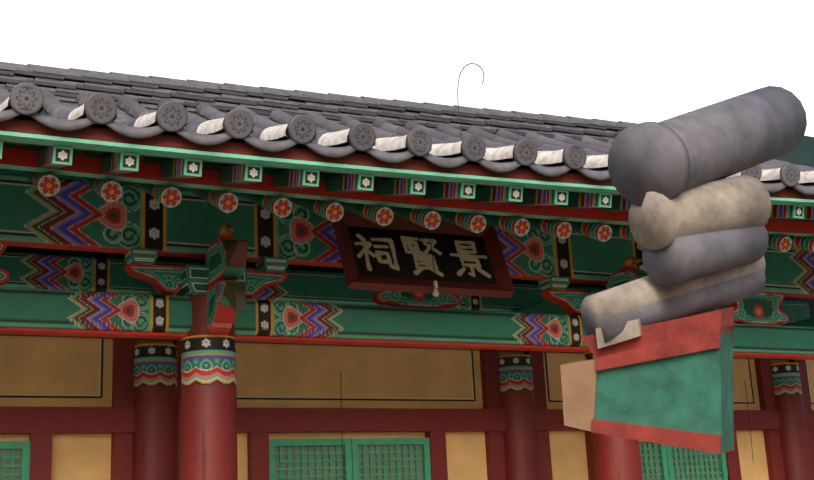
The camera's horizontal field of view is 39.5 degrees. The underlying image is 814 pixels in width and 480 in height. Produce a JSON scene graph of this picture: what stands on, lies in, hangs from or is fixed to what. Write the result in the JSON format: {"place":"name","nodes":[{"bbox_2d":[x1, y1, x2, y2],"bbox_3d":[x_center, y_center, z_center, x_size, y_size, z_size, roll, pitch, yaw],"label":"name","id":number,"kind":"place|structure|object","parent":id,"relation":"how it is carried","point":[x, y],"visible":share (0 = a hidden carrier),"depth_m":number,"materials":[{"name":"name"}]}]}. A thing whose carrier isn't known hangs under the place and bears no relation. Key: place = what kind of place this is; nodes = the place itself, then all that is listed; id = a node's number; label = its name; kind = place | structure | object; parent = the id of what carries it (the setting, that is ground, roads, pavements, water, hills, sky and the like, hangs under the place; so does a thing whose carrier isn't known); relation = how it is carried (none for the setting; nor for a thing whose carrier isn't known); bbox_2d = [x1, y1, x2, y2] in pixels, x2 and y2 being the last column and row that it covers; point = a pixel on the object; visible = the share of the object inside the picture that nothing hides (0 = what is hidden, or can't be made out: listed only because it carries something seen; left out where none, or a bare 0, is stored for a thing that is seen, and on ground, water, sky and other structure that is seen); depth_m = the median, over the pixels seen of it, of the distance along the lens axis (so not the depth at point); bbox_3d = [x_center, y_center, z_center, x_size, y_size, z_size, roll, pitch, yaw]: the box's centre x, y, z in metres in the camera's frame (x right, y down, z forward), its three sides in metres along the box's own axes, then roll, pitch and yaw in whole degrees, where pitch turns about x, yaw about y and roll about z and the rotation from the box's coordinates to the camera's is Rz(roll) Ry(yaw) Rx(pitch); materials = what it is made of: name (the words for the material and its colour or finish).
{"place":"outdoors","nodes":[
{"label":"outdoors","id":0,"kind":"place"},
{"bbox_2d":[0,147,813,236],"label":"eave board","id":1,"kind":"object","parent":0,"point":[27,160],"visible":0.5,"depth_m":6.89,"materials":[{"name":"wood"}]},
{"bbox_2d":[0,103,813,194],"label":"eave tiles","id":2,"kind":"object","parent":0,"point":[453,160],"visible":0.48,"depth_m":6.35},
{"bbox_2d":[38,145,72,168],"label":"rafter","id":3,"kind":"object","parent":2,"relation":"attached to","point":[54,157],"visible":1,"depth_m":5.70,"materials":[{"name":"paint"}]},
{"bbox_2d":[101,152,139,173],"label":"rafter","id":4,"kind":"object","parent":2,"relation":"attached to","point":[120,163],"visible":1,"depth_m":5.86,"materials":[{"name":"paint"}]},
{"bbox_2d":[0,65,630,142],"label":"tiled roof","id":5,"kind":"structure","parent":2,"relation":"attached to","point":[62,86],"depth_m":10.90,"materials":[{"name":"tile"}]},
{"bbox_2d":[0,62,636,125],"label":"ridge top tiles","id":6,"kind":"object","parent":5,"relation":"on","point":[128,76],"visible":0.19,"depth_m":11.11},
{"bbox_2d":[0,85,813,171],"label":"roof tiles","id":7,"kind":"object","parent":2,"relation":"on","point":[54,106],"visible":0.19,"depth_m":10.56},
{"bbox_2d":[9,82,799,186],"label":"round end tiles","id":8,"kind":"object","parent":7,"relation":"attached to","point":[301,129],"visible":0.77,"depth_m":6.16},
{"bbox_2d":[457,63,483,140],"bbox_3d":[0.482,-0.923,8.312,0.244,0.816,0.007,5,-16,-26],"label":"wire hook","id":9,"kind":"object","parent":7,"relation":"attached to","point":[457,93],"visible":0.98,"depth_m":8.31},
{"bbox_2d":[0,119,813,199],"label":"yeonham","id":10,"kind":"object","parent":2,"relation":"attached to","point":[86,133],"visible":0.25,"depth_m":6.22,"materials":[{"name":"wood"}]},
{"bbox_2d":[0,131,813,206],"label":"eave board","id":11,"kind":"object","parent":10,"relation":"on","point":[35,139],"visible":0.69,"depth_m":6.21,"materials":[{"name":"paint"}]},
{"bbox_2d":[3,141,614,194],"bbox_3d":[0.751,-0.756,7.393,13.500,1.166,0.540,5,-16,-26],"label":"buyeon sheathing","id":12,"kind":"object","parent":11,"relation":"on","point":[238,164],"visible":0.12,"depth_m":6.31,"materials":[{"name":"green wood"}]},
{"bbox_2d":[0,97,813,182],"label":"tile end mortar","id":13,"kind":"object","parent":2,"relation":"on","point":[380,144],"visible":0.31,"depth_m":6.71,"materials":[{"name":"white concrete"}]},
{"bbox_2d":[41,109,813,167],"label":"roof","id":14,"kind":"structure","parent":2,"relation":"attached to","point":[802,153],"depth_m":13.26,"materials":[{"name":"grey tile"}]},
{"bbox_2d":[0,140,2,158],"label":"rafter","id":15,"kind":"object","parent":14,"relation":"attached to","point":[1,144],"visible":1,"depth_m":5.55,"materials":[{"name":"paint"}]},
{"bbox_2d":[22,171,60,196],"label":"rafter","id":16,"kind":"object","parent":14,"relation":"attached to","point":[47,184],"visible":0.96,"depth_m":6.13,"materials":[{"name":"paint"}]},
{"bbox_2d":[78,176,122,202],"bbox_3d":[-2.525,-0.693,8.119,0.122,0.122,4.201,5,10,-26],"label":"rafter","id":17,"kind":"object","parent":14,"relation":"hanging from","point":[109,190],"visible":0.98,"depth_m":6.28,"materials":[{"name":"paint"}]},
{"bbox_2d":[0,168,238,194],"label":"boards","id":18,"kind":"object","parent":17,"relation":"attached to","point":[19,172],"visible":0.02,"depth_m":7.40,"materials":[{"name":"green paint"}]},
{"bbox_2d":[133,182,181,207],"bbox_3d":[-2.226,-0.667,8.268,0.122,0.122,4.201,5,10,-26],"label":"rafter","id":19,"kind":"object","parent":18,"relation":"on","point":[169,196],"visible":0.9,"depth_m":6.43,"materials":[{"name":"paint"}]},
{"bbox_2d":[480,214,529,235],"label":"rafter","id":20,"kind":"object","parent":18,"relation":"on","point":[517,225],"visible":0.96,"depth_m":7.50,"materials":[{"name":"paint"}]},
{"bbox_2d":[161,158,202,179],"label":"rafter","id":21,"kind":"object","parent":14,"relation":"attached to","point":[184,168],"visible":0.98,"depth_m":6.04,"materials":[{"name":"paint"}]},
{"bbox_2d":[185,187,238,212],"bbox_3d":[-1.927,-0.642,8.417,0.122,0.122,4.201,5,10,-26],"label":"rafter","id":22,"kind":"object","parent":14,"relation":"attached to","point":[225,201],"visible":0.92,"depth_m":6.58,"materials":[{"name":"paint"}]},
{"bbox_2d":[218,164,262,183],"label":"rafter","id":23,"kind":"object","parent":14,"relation":"on","point":[242,173],"visible":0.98,"depth_m":6.21,"materials":[{"name":"paint"}]},
{"bbox_2d":[235,192,292,217],"bbox_3d":[-1.628,-0.617,8.566,0.122,0.122,4.201,5,10,-26],"label":"rafter","id":24,"kind":"object","parent":14,"relation":"attached to","point":[280,206],"visible":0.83,"depth_m":6.74,"materials":[{"name":"paint"}]},
{"bbox_2d":[273,169,319,188],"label":"rafter","id":25,"kind":"object","parent":14,"relation":"on","point":[298,178],"visible":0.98,"depth_m":6.37,"materials":[{"name":"paint"}]},
{"bbox_2d":[285,197,343,221],"bbox_3d":[-1.329,-0.594,8.716,0.122,0.122,4.201,5,10,-26],"label":"rafter","id":26,"kind":"object","parent":14,"relation":"attached to","point":[331,210],"visible":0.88,"depth_m":6.89,"materials":[{"name":"paint"}]},
{"bbox_2d":[325,174,373,192],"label":"rafter","id":27,"kind":"object","parent":14,"relation":"on","point":[351,183],"visible":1,"depth_m":6.53,"materials":[{"name":"paint"}]},
{"bbox_2d":[338,202,393,225],"bbox_3d":[-1.030,-0.571,8.865,0.122,0.122,4.201,5,10,-26],"label":"rafter","id":28,"kind":"object","parent":14,"relation":"attached to","point":[382,215],"visible":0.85,"depth_m":7.04,"materials":[{"name":"paint"}]},
{"bbox_2d":[375,178,425,195],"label":"rafter","id":29,"kind":"object","parent":14,"relation":"attached to","point":[404,187],"visible":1,"depth_m":6.69,"materials":[{"name":"paint"}]},
{"bbox_2d":[386,206,440,229],"bbox_3d":[-0.731,-0.550,9.015,0.122,0.122,4.201,5,10,-26],"label":"rafter","id":30,"kind":"object","parent":14,"relation":"attached to","point":[429,219],"visible":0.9,"depth_m":7.20,"materials":[{"name":"paint"}]},
{"bbox_2d":[333,210,514,297],"bbox_3d":[0.098,0.043,8.115,1.283,0.790,0.121,5,-38,-26],"label":"plaque","id":31,"kind":"object","parent":30,"relation":"hanging from","point":[395,255],"visible":1,"depth_m":8.03,"materials":[{"name":"paint"}]},
{"bbox_2d":[427,229,435,280],"bbox_3d":[0.137,-0.013,7.989,0.017,0.632,0.114,13,-21,-47],"label":"wire","id":32,"kind":"object","parent":30,"relation":"hanging from","point":[432,254],"visible":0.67,"depth_m":7.92,"materials":[{"name":"black metal"}]},
{"bbox_2d":[433,281,437,287],"bbox_3d":[0.197,0.310,7.873,0.033,0.050,0.034,5,-16,-26],"label":"light bulb socket","id":33,"kind":"object","parent":32,"relation":"hanging from","point":[435,283],"visible":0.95,"depth_m":7.86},
{"bbox_2d":[432,288,438,296],"bbox_3d":[0.199,0.361,7.860,0.050,0.068,0.050,5,-16,-26],"label":"light bulb","id":34,"kind":"object","parent":33,"relation":"attached to","point":[435,293],"visible":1,"depth_m":7.84,"materials":[{"name":"glass"}]},
{"bbox_2d":[424,182,475,199],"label":"rafter","id":35,"kind":"object","parent":14,"relation":"on","point":[448,191],"visible":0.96,"depth_m":6.85,"materials":[{"name":"paint"}]},
{"bbox_2d":[434,210,485,232],"bbox_3d":[-0.432,-0.529,9.165,0.122,0.122,4.201,5,10,-26],"label":"rafter","id":36,"kind":"object","parent":14,"relation":"attached to","point":[474,222],"visible":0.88,"depth_m":7.35,"materials":[{"name":"paint"}]},
{"bbox_2d":[470,186,522,202],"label":"rafter","id":37,"kind":"object","parent":14,"relation":"on","point":[500,194],"visible":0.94,"depth_m":6.99,"materials":[{"name":"paint"}]},
{"bbox_2d":[514,189,568,205],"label":"rafter","id":38,"kind":"object","parent":14,"relation":"on","point":[543,197],"visible":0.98,"depth_m":7.14,"materials":[{"name":"paint"}]},
{"bbox_2d":[522,217,571,238],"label":"rafter","id":39,"kind":"object","parent":14,"relation":"attached to","point":[561,229],"visible":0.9,"depth_m":7.65,"materials":[{"name":"paint"}]},
{"bbox_2d":[556,193,611,208],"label":"rafter","id":40,"kind":"object","parent":14,"relation":"on","point":[589,200],"visible":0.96,"depth_m":7.28,"materials":[{"name":"paint"}]},
{"bbox_2d":[566,221,611,241],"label":"rafter","id":41,"kind":"object","parent":14,"relation":"attached to","point":[601,232],"visible":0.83,"depth_m":7.80,"materials":[{"name":"paint"}]},
{"bbox_2d":[597,196,631,210],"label":"rafter","id":42,"kind":"object","parent":14,"relation":"on","point":[620,203],"visible":0.08,"depth_m":7.54,"materials":[{"name":"paint"}]},
{"bbox_2d":[606,224,637,242],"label":"rafter","id":43,"kind":"object","parent":14,"relation":"attached to","point":[623,231],"visible":0.21,"depth_m":8.05,"materials":[{"name":"paint"}]},
{"bbox_2d":[768,234,791,251],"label":"rafter","id":44,"kind":"object","parent":14,"relation":"attached to","point":[782,243],"visible":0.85,"depth_m":8.53,"materials":[{"name":"paint"}]},
{"bbox_2d":[769,205,803,218],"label":"rafter","id":45,"kind":"object","parent":14,"relation":"on","point":[787,211],"visible":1,"depth_m":8.00,"materials":[{"name":"paint"}]},
{"bbox_2d":[784,235,813,252],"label":"rafter","id":46,"kind":"object","parent":14,"relation":"attached to","point":[805,243],"visible":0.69,"depth_m":8.74,"materials":[{"name":"paint"}]},
{"bbox_2d":[784,207,813,219],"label":"rafter","id":47,"kind":"object","parent":14,"relation":"on","point":[808,213],"visible":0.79,"depth_m":8.26,"materials":[{"name":"paint"}]},
{"bbox_2d":[0,0,813,136],"label":"sky","id":48,"kind":"structure","parent":0,"point":[632,61],"materials":[{"name":"white"}]},
{"bbox_2d":[3,143,813,221],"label":"buyeon filler board","id":49,"kind":"object","parent":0,"point":[265,171],"visible":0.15,"depth_m":6.50,"materials":[{"name":"wood"}]},
{"bbox_2d":[605,269,647,289],"bbox_3d":[1.775,0.357,8.823,0.130,0.265,0.581,5,-16,-26],"label":"bracket arm","id":50,"kind":"object","parent":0,"point":[620,277],"visible":0.29,"depth_m":8.85,"materials":[{"name":"paint"}]},
{"bbox_2d":[619,265,635,270],"bbox_3d":[1.737,0.236,8.919,0.090,0.060,0.120,5,-16,-26],"label":"phoenix neck","id":51,"kind":"object","parent":50,"relation":"on","point":[626,267],"visible":0.4,"depth_m":8.88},
{"bbox_2d":[623,256,641,266],"bbox_3d":[1.769,0.164,8.866,0.084,0.090,0.215,5,-16,-26],"label":"bracket ornament","id":52,"kind":"object","parent":50,"relation":"on","point":[632,261],"visible":0.85,"depth_m":8.85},
{"bbox_2d":[802,298,813,317],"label":"dark upper wall","id":53,"kind":"structure","parent":0,"point":[810,301],"depth_m":12.27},
{"bbox_3d":[-0.456,3.759,9.060,16.160,0.500,7.500,5,-16,-26],"label":"stylobate","id":54,"kind":"object","parent":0,"visible":0},
{"bbox_2d":[132,386,176,479],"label":"column shaft","id":55,"kind":"object","parent":54,"relation":"on","point":[154,445],"visible":0.9,"depth_m":8.57,"materials":[{"name":"red wood"}]},
{"bbox_2d":[134,344,176,387],"bbox_3d":[-1.966,0.999,8.829,0.342,0.330,0.342,5,-16,-26],"label":"painted column capital","id":56,"kind":"object","parent":55,"relation":"on","point":[155,364],"depth_m":8.69,"materials":[{"name":"paint"}]},
{"bbox_2d":[181,385,237,479],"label":"column shaft","id":57,"kind":"object","parent":54,"relation":"on","point":[208,432],"visible":1,"depth_m":7.32,"materials":[{"name":"red wood"}]},
{"bbox_2d":[181,335,235,387],"bbox_3d":[-1.325,0.826,7.573,0.360,0.330,0.360,5,-16,-26],"label":"painted column capital","id":58,"kind":"object","parent":57,"relation":"on","point":[208,359],"visible":1,"depth_m":7.43,"materials":[{"name":"paint"}]},
{"bbox_2d":[187,294,235,337],"bbox_3d":[-1.339,0.533,7.648,0.360,0.275,0.360,5,-16,-26],"label":"bracket support","id":59,"kind":"object","parent":58,"relation":"on","point":[199,314],"visible":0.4,"depth_m":7.48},
{"bbox_2d":[207,280,245,334],"bbox_3d":[-1.154,0.418,7.296,0.130,0.314,0.548,5,-16,-26],"label":"beam end bracket","id":60,"kind":"object","parent":59,"relation":"attached to","point":[226,300],"visible":1,"depth_m":7.30,"materials":[{"name":"paint"}]},
{"bbox_2d":[205,239,246,284],"bbox_3d":[-1.161,0.124,7.356,0.130,0.265,0.581,5,-16,-26],"label":"bracket arm","id":61,"kind":"object","parent":60,"relation":"on","point":[225,259],"visible":0.9,"depth_m":7.26,"materials":[{"name":"paint"}]},
{"bbox_2d":[216,235,232,239],"bbox_3d":[-1.199,0.004,7.452,0.090,0.060,0.120,5,-16,-26],"label":"phoenix neck","id":62,"kind":"object","parent":61,"relation":"on","point":[225,237],"visible":0.4,"depth_m":7.40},
{"bbox_2d":[220,224,233,236],"bbox_3d":[-1.167,-0.069,7.399,0.084,0.090,0.215,5,-16,-26],"label":"phoenix head","id":63,"kind":"object","parent":61,"relation":"on","point":[226,230],"visible":0.85,"depth_m":7.38},
{"bbox_2d":[0,327,813,359],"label":"beam edge trim","id":64,"kind":"structure","parent":58,"relation":"on","point":[150,335],"depth_m":7.99,"materials":[{"name":"paint"}]},
{"bbox_2d":[0,287,813,354],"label":"painted beam","id":65,"kind":"structure","parent":64,"relation":"on","point":[51,309],"depth_m":7.94,"materials":[{"name":"paint"}]},
{"bbox_2d":[0,242,8,285],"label":"hwaban","id":66,"kind":"object","parent":65,"relation":"on","point":[4,276],"visible":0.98,"depth_m":7.09,"materials":[{"name":"paint"}]},
{"bbox_2d":[124,264,287,298],"bbox_3d":[-1.351,0.290,7.711,1.120,0.182,0.100,5,-16,-26],"label":"bracket arm","id":67,"kind":"object","parent":65,"relation":"on","point":[164,279],"visible":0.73,"depth_m":7.56,"materials":[{"name":"paint"}]},
{"bbox_2d":[125,248,157,264],"bbox_3d":[-1.768,0.124,7.540,0.180,0.095,0.180,5,-16,-26],"label":"bracket block","id":68,"kind":"object","parent":67,"relation":"on","point":[144,256],"visible":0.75,"depth_m":7.47,"materials":[{"name":"green paint"}]},
{"bbox_2d":[255,257,288,272],"bbox_3d":[-0.947,0.189,7.950,0.180,0.095,0.180,5,-16,-26],"label":"bracket block","id":69,"kind":"object","parent":67,"relation":"on","point":[273,264],"visible":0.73,"depth_m":7.88,"materials":[{"name":"green paint"}]},
{"bbox_2d":[173,265,246,295],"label":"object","id":70,"kind":"object","parent":65,"relation":"on","point":[194,280],"visible":0.29,"depth_m":7.49,"materials":[{"name":"green paint"}]},
{"bbox_2d":[372,291,460,308],"bbox_3d":[0.071,0.365,8.431,0.701,0.305,0.070,5,-16,-26],"label":"decorative bracket","id":71,"kind":"object","parent":65,"relation":"on","point":[408,299],"visible":0.52,"depth_m":8.36,"materials":[{"name":"paint"}]},
{"bbox_2d":[0,173,813,298],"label":"beam","id":72,"kind":"structure","parent":71,"relation":"on","point":[76,215],"depth_m":7.81,"materials":[{"name":"paint"}]},
{"bbox_2d":[540,290,592,314],"bbox_3d":[1.585,0.523,9.178,1.120,0.182,0.100,5,-16,-26],"label":"bracket arm","id":73,"kind":"object","parent":65,"relation":"on","point":[569,302],"visible":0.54,"depth_m":8.99,"materials":[{"name":"paint"}]},
{"bbox_2d":[538,276,569,290],"bbox_3d":[1.168,0.356,9.007,0.180,0.095,0.180,5,-16,-26],"label":"bracket block","id":74,"kind":"object","parent":73,"relation":"on","point":[555,283],"visible":0.83,"depth_m":8.94,"materials":[{"name":"green paint"}]},
{"bbox_2d":[576,291,600,315],"bbox_3d":[1.586,0.547,9.171,0.410,0.175,0.410,5,-16,-26],"label":"bracket block","id":75,"kind":"object","parent":65,"relation":"on","point":[591,293],"visible":0.02,"depth_m":9.00,"materials":[{"name":"green paint"}]},
{"bbox_2d":[730,293,788,324],"bbox_3d":[3.051,0.601,9.921,0.701,0.305,0.070,5,-16,-26],"label":"decorative bracket","id":76,"kind":"object","parent":65,"relation":"on","point":[761,309],"visible":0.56,"depth_m":9.90,"materials":[{"name":"paint"}]},
{"bbox_2d":[0,338,813,479],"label":"timber wall frame","id":77,"kind":"object","parent":54,"relation":"on","point":[40,426],"visible":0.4,"depth_m":9.48,"materials":[{"name":"red wood"}]},
{"bbox_2d":[0,441,30,479],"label":"window","id":78,"kind":"structure","parent":77,"relation":"attached to","point":[24,447],"depth_m":8.20,"materials":[{"name":"wood"}]},
{"bbox_2d":[0,449,20,479],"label":"paper window","id":79,"kind":"structure","parent":78,"relation":"in","point":[17,452],"depth_m":8.21,"materials":[{"name":"grey paper"}]},
{"bbox_2d":[150,262,204,295],"bbox_3d":[-1.714,0.441,8.415,0.200,0.260,1.310,5,-16,-26],"label":"wooden beam","id":80,"kind":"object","parent":77,"relation":"attached to","point":[155,292],"visible":0.1,"depth_m":7.89,"materials":[{"name":"green paint"}]},
{"bbox_2d":[340,372,343,479],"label":"wire","id":81,"kind":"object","parent":77,"relation":"attached to","point":[341,424],"depth_m":9.30,"materials":[{"name":"black metal"}]},
{"bbox_2d":[269,438,430,479],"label":"window","id":82,"kind":"structure","parent":77,"relation":"attached to","point":[351,460],"depth_m":9.37,"materials":[{"name":"wood"}]},
{"bbox_2d":[0,334,793,359],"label":"beam","id":83,"kind":"structure","parent":77,"relation":"attached to","point":[319,344],"depth_m":9.50,"materials":[{"name":"red wood"}]},
{"bbox_2d":[0,252,809,325],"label":"beam","id":84,"kind":"structure","parent":77,"relation":"attached to","point":[54,272],"depth_m":9.18,"materials":[{"name":"paint"}]},
{"bbox_2d":[4,246,801,301],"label":"beam","id":85,"kind":"structure","parent":84,"relation":"on","point":[159,258],"depth_m":9.01,"materials":[{"name":"wood"}]},
{"bbox_2d":[0,335,813,479],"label":"wall","id":86,"kind":"structure","parent":77,"relation":"in","point":[45,365],"depth_m":9.51,"materials":[{"name":"beige paint"}]},
{"bbox_2d":[0,339,813,403],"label":"wall panel line","id":87,"kind":"object","parent":86,"relation":"attached to","point":[101,396],"depth_m":9.57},
{"bbox_2d":[498,354,533,392],"bbox_3d":[0.970,1.231,10.296,0.342,0.330,0.342,5,-16,-26],"label":"column capital band","id":88,"kind":"object","parent":77,"relation":"attached to","point":[516,372],"depth_m":10.15,"materials":[{"name":"paint"}]},
{"bbox_2d":[512,287,598,314],"bbox_3d":[1.221,0.673,9.881,0.200,0.260,1.310,5,-16,-26],"label":"wooden beam","id":89,"kind":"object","parent":77,"relation":"attached to","point":[544,307],"visible":0.21,"depth_m":9.72,"materials":[{"name":"green paint"}]},
{"bbox_2d":[639,440,727,479],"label":"window","id":90,"kind":"structure","parent":77,"relation":"attached to","point":[665,460],"depth_m":10.90,"materials":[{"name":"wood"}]},
{"bbox_2d":[744,380,753,462],"bbox_3d":[3.403,1.802,11.274,0.020,0.820,0.013,-7,-15,17],"label":"wire","id":91,"kind":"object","parent":77,"relation":"attached to","point":[749,422],"depth_m":11.27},
{"bbox_2d":[771,363,802,395],"bbox_3d":[3.906,1.463,11.763,0.342,0.330,0.342,5,-16,-26],"label":"column capital band","id":92,"kind":"object","parent":77,"relation":"attached to","point":[786,379],"depth_m":11.62,"materials":[{"name":"paint"}]},
{"bbox_2d":[781,318,813,326],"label":"wooden beam","id":93,"kind":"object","parent":77,"relation":"attached to","point":[806,323],"visible":0.04,"depth_m":11.44,"materials":[{"name":"green paint"}]},
{"bbox_2d":[501,391,540,479],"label":"column shaft","id":94,"kind":"object","parent":54,"relation":"on","point":[521,450],"visible":0.81,"depth_m":10.01,"materials":[{"name":"red wood"}]},
{"bbox_2d":[591,432,642,479],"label":"column shaft","id":95,"kind":"object","parent":54,"relation":"on","point":[616,458],"visible":0.38,"depth_m":8.73,"materials":[{"name":"red wood"}]},
{"bbox_2d":[584,351,594,359],"bbox_3d":[1.611,1.058,9.040,0.360,0.330,0.360,5,-16,-26],"label":"column band","id":96,"kind":"object","parent":95,"relation":"on","point":[589,355],"visible":0.06,"depth_m":8.99,"materials":[{"name":"paint"}]},
{"bbox_2d":[775,395,813,479],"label":"column shaft","id":97,"kind":"object","parent":54,"relation":"on","point":[796,451],"visible":0.75,"depth_m":11.47,"materials":[{"name":"red wood"}]},
{"label":"ground","id":98,"kind":"structure","parent":0,"visible":0},
{"bbox_2d":[560,86,806,453],"bbox_3d":[0.378,0.026,1.575,0.417,0.546,0.258,10,-19,-42],"label":"gate roof","id":99,"kind":"object","parent":98,"relation":"on","point":[658,369],"visible":1,"depth_m":1.44,"materials":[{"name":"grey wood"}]}
]}

